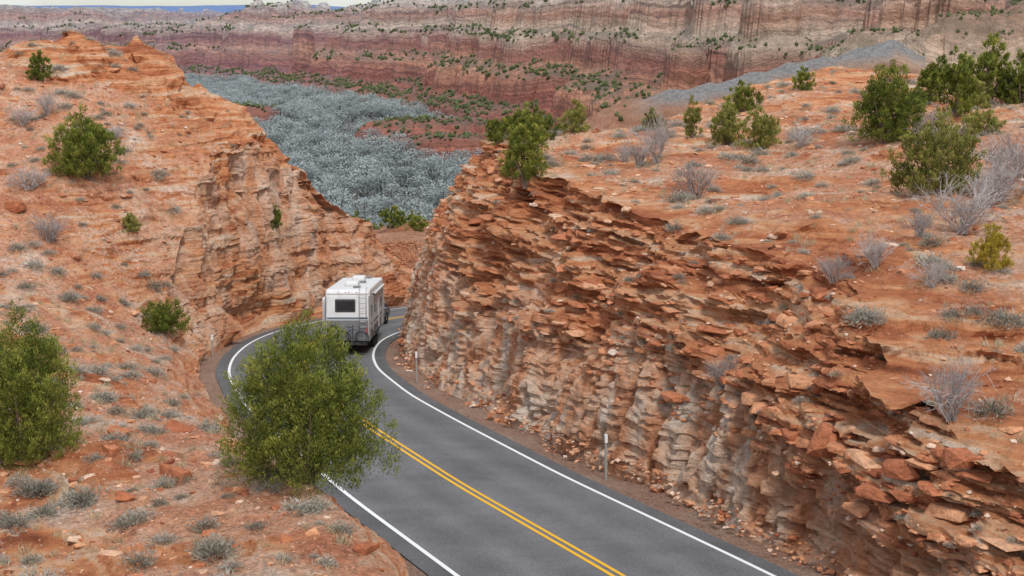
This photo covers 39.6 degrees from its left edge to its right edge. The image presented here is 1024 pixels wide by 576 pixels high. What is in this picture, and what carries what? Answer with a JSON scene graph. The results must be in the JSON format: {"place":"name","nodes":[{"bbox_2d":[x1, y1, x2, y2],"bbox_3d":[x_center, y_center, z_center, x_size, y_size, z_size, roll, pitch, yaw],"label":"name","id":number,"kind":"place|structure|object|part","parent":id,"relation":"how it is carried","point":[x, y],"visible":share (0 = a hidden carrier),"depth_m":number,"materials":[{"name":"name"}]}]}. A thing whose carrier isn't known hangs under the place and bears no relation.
{"place":"outdoors","nodes":[
{"label":"outdoors","id":0,"kind":"place"},
{"bbox_2d":[0,0,382,6],"label":"sky","id":1,"kind":"structure","parent":0,"point":[341,3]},
{"bbox_2d":[216,306,797,575],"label":"road","id":2,"kind":"structure","parent":0,"point":[463,496],"depth_m":44.35,"materials":[{"name":"grey asphalt"}]},
{"bbox_2d":[322,275,383,345],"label":"travel trailer","id":3,"kind":"object","parent":2,"relation":"on","point":[354,305],"visible":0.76,"depth_m":78.72,"materials":[{"name":"white metal"}]},
{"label":"rear window frame","id":4,"kind":"part","parent":3,"relation":"part of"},
{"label":"rear window","id":5,"kind":"part","parent":3,"relation":"part of","materials":[{"name":"black glass"}]},
{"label":"side window","id":6,"kind":"part","parent":3,"relation":"part of","materials":[{"name":"grey glass"}]},
{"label":"entry door","id":7,"kind":"part","parent":3,"relation":"part of","materials":[{"name":"white metal"}]},
{"bbox_2d":[383,303,389,323],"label":"pickup truck","id":8,"kind":"object","parent":2,"relation":"on","point":[386,310],"visible":0.16,"depth_m":93.34,"materials":[{"name":"grey paint"}]},
{"bbox_2d":[0,29,1023,575],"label":"rocky ground","id":9,"kind":"structure","parent":0,"point":[230,265],"depth_m":55.36,"materials":[{"name":"orange stone"}]},
{"bbox_2d":[4,200,26,212],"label":"boulder","id":10,"kind":"object","parent":9,"relation":"on","point":[15,206],"visible":1,"depth_m":74.25,"materials":[{"name":"orange stone"}]},
{"bbox_2d":[4,103,39,125],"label":"bare shrub","id":11,"kind":"object","parent":9,"relation":"on","point":[27,117],"visible":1,"depth_m":81.56,"materials":[{"name":"grey plant"}]},
{"bbox_2d":[0,165,54,189],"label":"bare shrub","id":12,"kind":"object","parent":9,"relation":"on","point":[36,178],"visible":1,"depth_m":75.74,"materials":[{"name":"grey plant"}]},
{"bbox_2d":[24,49,52,81],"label":"juniper tree","id":13,"kind":"object","parent":9,"relation":"on","point":[36,69],"visible":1,"depth_m":85.18,"materials":[{"name":"green plant"}]},
{"bbox_2d":[0,300,86,472],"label":"juniper tree","id":14,"kind":"object","parent":9,"relation":"on","point":[33,402],"visible":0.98,"depth_m":40.93,"materials":[{"name":"green plant"}]},
{"bbox_2d":[21,209,71,241],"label":"bare shrub","id":15,"kind":"object","parent":9,"relation":"on","point":[50,232],"visible":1,"depth_m":73.69,"materials":[{"name":"grey plant"}]},
{"bbox_2d":[33,84,62,115],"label":"bare shrub","id":16,"kind":"object","parent":9,"relation":"on","point":[45,107],"visible":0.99,"depth_m":82.67,"materials":[{"name":"grey plant"}]},
{"bbox_2d":[68,476,80,482],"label":"boulder","id":17,"kind":"object","parent":9,"relation":"on","point":[70,480],"visible":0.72,"depth_m":38.66,"materials":[{"name":"orange stone"}]},
{"bbox_2d":[41,104,125,179],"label":"juniper tree","id":18,"kind":"object","parent":9,"relation":"on","point":[84,134],"visible":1,"depth_m":77.12,"materials":[{"name":"green plant"}]},
{"bbox_2d":[107,425,130,437],"bbox_3d":[-12.412,4.588,44.851,0.675,0.381,0.532,11,13,22],"label":"boulder","id":19,"kind":"object","parent":9,"relation":"on","point":[120,429],"visible":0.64,"depth_m":44.73,"materials":[{"name":"orange stone"}]},
{"bbox_2d":[108,122,129,139],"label":"bare shrub","id":20,"kind":"object","parent":9,"relation":"on","point":[115,131],"visible":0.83,"depth_m":82.06,"materials":[{"name":"grey plant"}]},
{"bbox_2d":[116,490,135,501],"bbox_3d":[-10.019,5.402,36.861,0.514,0.260,0.377,5,0,-12],"label":"boulder","id":21,"kind":"object","parent":9,"relation":"on","point":[123,496],"visible":1,"depth_m":36.73,"materials":[{"name":"orange stone"}]},
{"bbox_2d":[121,212,142,233],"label":"juniper tree","id":22,"kind":"object","parent":9,"relation":"on","point":[134,226],"visible":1,"depth_m":77.37,"materials":[{"name":"green plant"}]},
{"bbox_2d":[140,297,191,335],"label":"juniper tree","id":23,"kind":"object","parent":9,"relation":"on","point":[165,318],"visible":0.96,"depth_m":73.58,"materials":[{"name":"green plant"}]},
{"bbox_2d":[159,463,191,484],"bbox_3d":[-9.242,5.093,38.841,1.100,0.435,0.684,8,8,26],"label":"boulder","id":24,"kind":"object","parent":9,"relation":"on","point":[172,470],"visible":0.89,"depth_m":38.67,"materials":[{"name":"orange stone"}]},
{"bbox_2d":[163,419,193,432],"bbox_3d":[-10.900,4.604,46.279,0.993,0.356,0.631,17,20,-4],"label":"boulder","id":25,"kind":"object","parent":9,"relation":"on","point":[176,426],"visible":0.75,"depth_m":46.25,"materials":[{"name":"orange stone"}]},
{"bbox_2d":[211,335,213,355],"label":"delineator post","id":26,"kind":"object","parent":9,"relation":"on","point":[212,344],"visible":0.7,"depth_m":78.89,"materials":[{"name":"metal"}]},
{"bbox_2d":[270,205,282,229],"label":"juniper tree","id":27,"kind":"object","parent":9,"relation":"on","point":[277,217],"visible":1,"depth_m":92.99,"materials":[{"name":"green plant"}]},
{"bbox_2d":[212,307,406,499],"bbox_3d":[-5.242,2.985,36.854,4.890,5.074,4.247,6,12,29],"label":"juniper tree","id":28,"kind":"object","parent":9,"relation":"on","point":[309,460],"visible":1,"depth_m":36.42,"materials":[{"name":"green plant"}]},
{"bbox_2d":[353,542,379,554],"bbox_3d":[-3.394,6.069,33.127,0.625,0.295,0.384,9,10,-9],"label":"boulder","id":29,"kind":"object","parent":9,"relation":"on","point":[364,548],"visible":1,"depth_m":33.01,"materials":[{"name":"orange stone"}]},
{"bbox_2d":[415,352,417,381],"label":"delineator post","id":30,"kind":"object","parent":9,"relation":"on","point":[416,366],"visible":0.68,"depth_m":69.57,"materials":[{"name":"metal"}]},
{"bbox_2d":[485,118,508,145],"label":"juniper tree","id":31,"kind":"object","parent":9,"relation":"on","point":[501,128],"visible":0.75,"depth_m":80.93,"materials":[{"name":"green plant"}]},
{"bbox_2d":[0,27,1023,575],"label":"sagebrush","id":32,"kind":"object","parent":9,"relation":"on","point":[210,545],"visible":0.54,"depth_m":45.42,"materials":[{"name":"grey plant"}]},
{"bbox_2d":[0,31,1023,575],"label":"rock rubble","id":33,"kind":"object","parent":9,"relation":"on","point":[658,487],"visible":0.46,"depth_m":45.26,"materials":[{"name":"orange stone"}]},
{"bbox_2d":[0,29,1023,575],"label":"dry grass","id":34,"kind":"structure","parent":9,"relation":"on","point":[688,203],"depth_m":51.14,"materials":[{"name":"beige plant"}]},
{"bbox_2d":[0,35,1023,573],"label":"flat stones","id":35,"kind":"object","parent":9,"relation":"on","point":[288,537],"visible":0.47,"depth_m":42.15,"materials":[{"name":"orange stone"}]},
{"bbox_2d":[496,107,549,188],"bbox_3d":[0.488,-6.405,65.126,2.188,3.734,2.229,-5,12,-25],"label":"juniper tree","id":36,"kind":"object","parent":9,"relation":"on","point":[533,152],"visible":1,"depth_m":64.82,"materials":[{"name":"green plant"}]},
{"bbox_2d":[492,101,561,143],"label":"juniper tree","id":37,"kind":"object","parent":9,"relation":"on","point":[508,120],"visible":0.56,"depth_m":76.81,"materials":[{"name":"green plant"}]},
{"bbox_2d":[556,99,590,133],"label":"juniper tree","id":38,"kind":"object","parent":9,"relation":"on","point":[576,116],"visible":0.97,"depth_m":80.05,"materials":[{"name":"green plant"}]},
{"bbox_2d":[604,434,607,479],"bbox_3d":[3.199,5.898,48.411,0.100,1.910,0.085,-6,12,-22],"label":"delineator post","id":39,"kind":"object","parent":9,"relation":"on","point":[605,440],"visible":0.73,"depth_m":48.32,"materials":[{"name":"metal"}]},
{"bbox_2d":[608,143,639,162],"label":"bare shrub","id":40,"kind":"object","parent":9,"relation":"on","point":[626,159],"visible":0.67,"depth_m":72.81,"materials":[{"name":"grey plant"}]},
{"bbox_2d":[620,136,656,165],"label":"bare shrub","id":41,"kind":"object","parent":9,"relation":"on","point":[636,155],"visible":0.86,"depth_m":69.38,"materials":[{"name":"grey plant"}]},
{"bbox_2d":[627,106,679,163],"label":"bare shrub","id":42,"kind":"object","parent":9,"relation":"on","point":[663,139],"visible":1,"depth_m":67.61,"materials":[{"name":"grey plant"}]},
{"bbox_2d":[641,107,667,128],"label":"juniper tree","id":43,"kind":"object","parent":9,"relation":"on","point":[651,112],"visible":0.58,"depth_m":82.58,"materials":[{"name":"green plant"}]},
{"bbox_2d":[681,94,702,138],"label":"juniper tree","id":44,"kind":"object","parent":9,"relation":"on","point":[691,120],"visible":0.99,"depth_m":76.31,"materials":[{"name":"green plant"}]},
{"bbox_2d":[669,157,721,198],"bbox_3d":[7.553,-4.612,59.429,2.520,1.893,1.821,6,12,28],"label":"bare shrub","id":45,"kind":"object","parent":9,"relation":"on","point":[701,182],"visible":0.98,"depth_m":59.24,"materials":[{"name":"grey plant"}]},
{"bbox_2d":[700,352,743,389],"bbox_3d":[6.836,2.610,44.855,1.831,1.234,1.351,0,11,0],"label":"bare shrub","id":46,"kind":"object","parent":9,"relation":"on","point":[720,372],"visible":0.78,"depth_m":44.86,"materials":[{"name":"grey plant"}]},
{"bbox_2d":[421,154,1023,575],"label":"ledge slabs","id":47,"kind":"structure","parent":9,"relation":"on","point":[939,508],"depth_m":40.89,"materials":[{"name":"orange stone"}]},
{"bbox_2d":[708,101,749,145],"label":"juniper tree","id":48,"kind":"object","parent":9,"relation":"on","point":[726,130],"visible":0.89,"depth_m":74.82,"materials":[{"name":"green plant"}]},
{"bbox_2d":[721,79,763,111],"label":"juniper tree","id":49,"kind":"object","parent":9,"relation":"on","point":[738,98],"visible":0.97,"depth_m":91.05,"materials":[{"name":"green plant"}]},
{"bbox_2d":[734,104,782,149],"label":"juniper tree","id":50,"kind":"object","parent":9,"relation":"on","point":[765,132],"visible":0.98,"depth_m":71.73,"materials":[{"name":"green plant"}]},
{"bbox_2d":[784,123,823,147],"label":"bare shrub","id":51,"kind":"object","parent":9,"relation":"on","point":[800,140],"visible":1,"depth_m":69.77,"materials":[{"name":"grey plant"}]},
{"bbox_2d":[791,66,817,90],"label":"juniper tree","id":52,"kind":"object","parent":9,"relation":"on","point":[803,74],"visible":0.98,"depth_m":94.81,"materials":[{"name":"green plant"}]},
{"bbox_2d":[806,422,841,458],"bbox_3d":[8.495,4.225,38.391,0.913,0.924,0.759,20,19,15],"label":"boulder","id":53,"kind":"object","parent":9,"relation":"on","point":[824,435],"visible":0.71,"depth_m":38.17,"materials":[{"name":"orange stone"}]},
{"bbox_2d":[815,249,857,283],"bbox_3d":[9.883,-0.645,43.266,1.425,1.070,1.029,6,12,28],"label":"bare shrub","id":54,"kind":"object","parent":9,"relation":"on","point":[838,266],"visible":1,"depth_m":43.32,"materials":[{"name":"grey plant"}]},
{"bbox_2d":[851,228,902,267],"bbox_3d":[11.124,-1.296,44.167,1.601,1.334,1.809,-9,14,-38],"label":"bare shrub","id":55,"kind":"object","parent":9,"relation":"on","point":[873,257],"visible":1,"depth_m":44.05,"materials":[{"name":"grey plant"}]},
{"bbox_2d":[840,57,927,145],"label":"juniper tree","id":56,"kind":"object","parent":9,"relation":"on","point":[885,108],"visible":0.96,"depth_m":65.37,"materials":[{"name":"green plant"}]},
{"bbox_2d":[882,459,919,481],"bbox_3d":[9.620,4.519,35.198,0.913,0.547,0.646,2,9,16],"label":"boulder","id":57,"kind":"object","parent":9,"relation":"on","point":[899,469],"visible":0.96,"depth_m":34.95,"materials":[{"name":"orange stone"}]},
{"bbox_2d":[892,208,943,235],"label":"bare shrub","id":58,"kind":"object","parent":9,"relation":"on","point":[921,222],"visible":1,"depth_m":46.90,"materials":[{"name":"grey plant"}]},
{"bbox_2d":[916,61,941,102],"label":"juniper tree","id":59,"kind":"object","parent":9,"relation":"on","point":[931,81],"visible":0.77,"depth_m":86.87,"materials":[{"name":"green plant"}]},
{"bbox_2d":[906,258,954,287],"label":"bare shrub","id":60,"kind":"object","parent":9,"relation":"on","point":[935,276],"visible":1,"depth_m":41.77,"materials":[{"name":"grey plant"}]},
{"bbox_2d":[879,105,986,197],"bbox_3d":[16.083,-5.061,53.942,3.530,3.706,3.964,-7,13,-34],"label":"juniper tree","id":61,"kind":"object","parent":9,"relation":"on","point":[938,150],"visible":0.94,"depth_m":53.44,"materials":[{"name":"green plant"}]},
{"bbox_2d":[911,106,955,132],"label":"bare shrub","id":62,"kind":"object","parent":9,"relation":"on","point":[931,120],"visible":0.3,"depth_m":69.43,"materials":[{"name":"grey plant"}]},
{"bbox_2d":[903,116,969,140],"bbox_3d":[18.739,-6.706,61.602,2.459,1.673,2.960,-4,11,-19],"label":"bare shrub","id":63,"kind":"object","parent":9,"relation":"on","point":[935,127],"visible":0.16,"depth_m":61.65,"materials":[{"name":"grey plant"}]},
{"bbox_2d":[925,54,953,90],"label":"juniper tree","id":64,"kind":"object","parent":9,"relation":"on","point":[940,65],"visible":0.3,"depth_m":94.64,"materials":[{"name":"green plant"}]},
{"bbox_2d":[899,352,999,421],"bbox_3d":[10.748,2.350,34.743,2.220,2.001,1.964,-7,13,-33],"label":"bare shrub","id":65,"kind":"object","parent":9,"relation":"on","point":[950,400],"visible":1,"depth_m":34.84,"materials":[{"name":"grey plant"}]},
{"bbox_2d":[935,44,980,117],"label":"juniper tree","id":66,"kind":"object","parent":9,"relation":"on","point":[960,105],"visible":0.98,"depth_m":75.22,"materials":[{"name":"green plant"}]},
{"bbox_2d":[905,171,1013,234],"bbox_3d":[14.878,-2.931,47.891,3.664,2.230,3.044,5,12,27],"label":"bare shrub","id":67,"kind":"object","parent":9,"relation":"on","point":[963,229],"visible":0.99,"depth_m":47.86,"materials":[{"name":"grey plant"}]},
{"bbox_2d":[940,447,979,470],"bbox_3d":[10.676,4.097,33.870,0.740,0.463,0.631,7,16,-13],"label":"boulder","id":68,"kind":"object","parent":9,"relation":"on","point":[961,458],"visible":0.96,"depth_m":33.67,"materials":[{"name":"orange stone"}]},
{"bbox_2d":[966,80,993,108],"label":"juniper tree","id":69,"kind":"object","parent":9,"relation":"on","point":[983,103],"visible":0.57,"depth_m":83.00,"materials":[{"name":"green plant"}]},
{"bbox_2d":[959,107,1007,135],"bbox_3d":[21.281,-7.396,64.647,2.394,1.661,1.656,-4,11,-19],"label":"juniper tree","id":70,"kind":"object","parent":9,"relation":"on","point":[977,124],"visible":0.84,"depth_m":64.38,"materials":[{"name":"green plant"}]},
{"bbox_2d":[964,222,1014,270],"bbox_3d":[14.483,-1.109,42.955,1.242,1.750,1.399,-4,12,-20],"label":"rabbitbrush","id":71,"kind":"object","parent":9,"relation":"on","point":[994,243],"visible":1,"depth_m":42.82,"materials":[{"name":"yellow plant"}]},
{"bbox_2d":[962,31,1017,102],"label":"juniper tree","id":72,"kind":"object","parent":9,"relation":"on","point":[989,62],"visible":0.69,"depth_m":87.29,"materials":[{"name":"green plant"}]},
{"bbox_2d":[956,164,1023,207],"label":"bare shrub","id":73,"kind":"object","parent":9,"relation":"on","point":[994,187],"visible":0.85,"depth_m":50.58,"materials":[{"name":"grey plant"}]},
{"bbox_2d":[971,125,1023,181],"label":"bare shrub","id":74,"kind":"object","parent":9,"relation":"on","point":[997,156],"visible":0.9,"depth_m":53.79,"materials":[{"name":"grey plant"}]},
{"bbox_2d":[978,158,1023,201],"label":"bare shrub","id":75,"kind":"object","parent":9,"relation":"on","point":[1006,175],"visible":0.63,"depth_m":51.57,"materials":[{"name":"grey plant"}]},
{"bbox_2d":[985,123,1023,177],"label":"bare shrub","id":76,"kind":"object","parent":9,"relation":"on","point":[1012,152],"visible":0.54,"depth_m":55.29,"materials":[{"name":"grey plant"}]},
{"bbox_2d":[995,48,1023,104],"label":"juniper tree","id":77,"kind":"object","parent":9,"relation":"on","point":[1015,96],"visible":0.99,"depth_m":86.55,"materials":[{"name":"green plant"}]},
{"bbox_2d":[0,0,1023,268],"bbox_3d":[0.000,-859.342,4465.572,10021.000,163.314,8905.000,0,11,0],"label":"canyon hills","id":78,"kind":"structure","parent":0,"point":[258,38],"depth_m":953.12,"materials":[{"name":"brown stone"}]},
{"bbox_2d":[184,72,485,225],"bbox_3d":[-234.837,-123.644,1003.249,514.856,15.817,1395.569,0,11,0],"label":"cottonwood grove","id":79,"kind":"object","parent":78,"relation":"on","point":[330,141],"visible":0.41,"depth_m":729.52,"materials":[{"name":"grey plant"}]},
{"bbox_2d":[352,210,368,221],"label":"juniper tree","id":80,"kind":"object","parent":78,"relation":"on","point":[356,215],"visible":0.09,"depth_m":166.33,"materials":[{"name":"green plant"}]},
{"bbox_2d":[378,205,407,228],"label":"juniper tree","id":81,"kind":"object","parent":78,"relation":"on","point":[396,215],"visible":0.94,"depth_m":150.99,"materials":[{"name":"green plant"}]},
{"bbox_2d":[404,210,421,223],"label":"juniper tree","id":82,"kind":"object","parent":78,"relation":"on","point":[410,215],"visible":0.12,"depth_m":186.47,"materials":[{"name":"green plant"}]},
{"bbox_2d":[404,212,428,231],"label":"juniper tree","id":83,"kind":"object","parent":78,"relation":"on","point":[419,225],"visible":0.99,"depth_m":142.94,"materials":[{"name":"green plant"}]},
{"bbox_2d":[5,0,1023,229],"bbox_3d":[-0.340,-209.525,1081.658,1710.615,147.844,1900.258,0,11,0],"label":"pinyon woodland","id":84,"kind":"object","parent":78,"relation":"on","point":[426,117],"visible":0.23,"depth_m":1012.48,"materials":[{"name":"green plant"}]}
]}

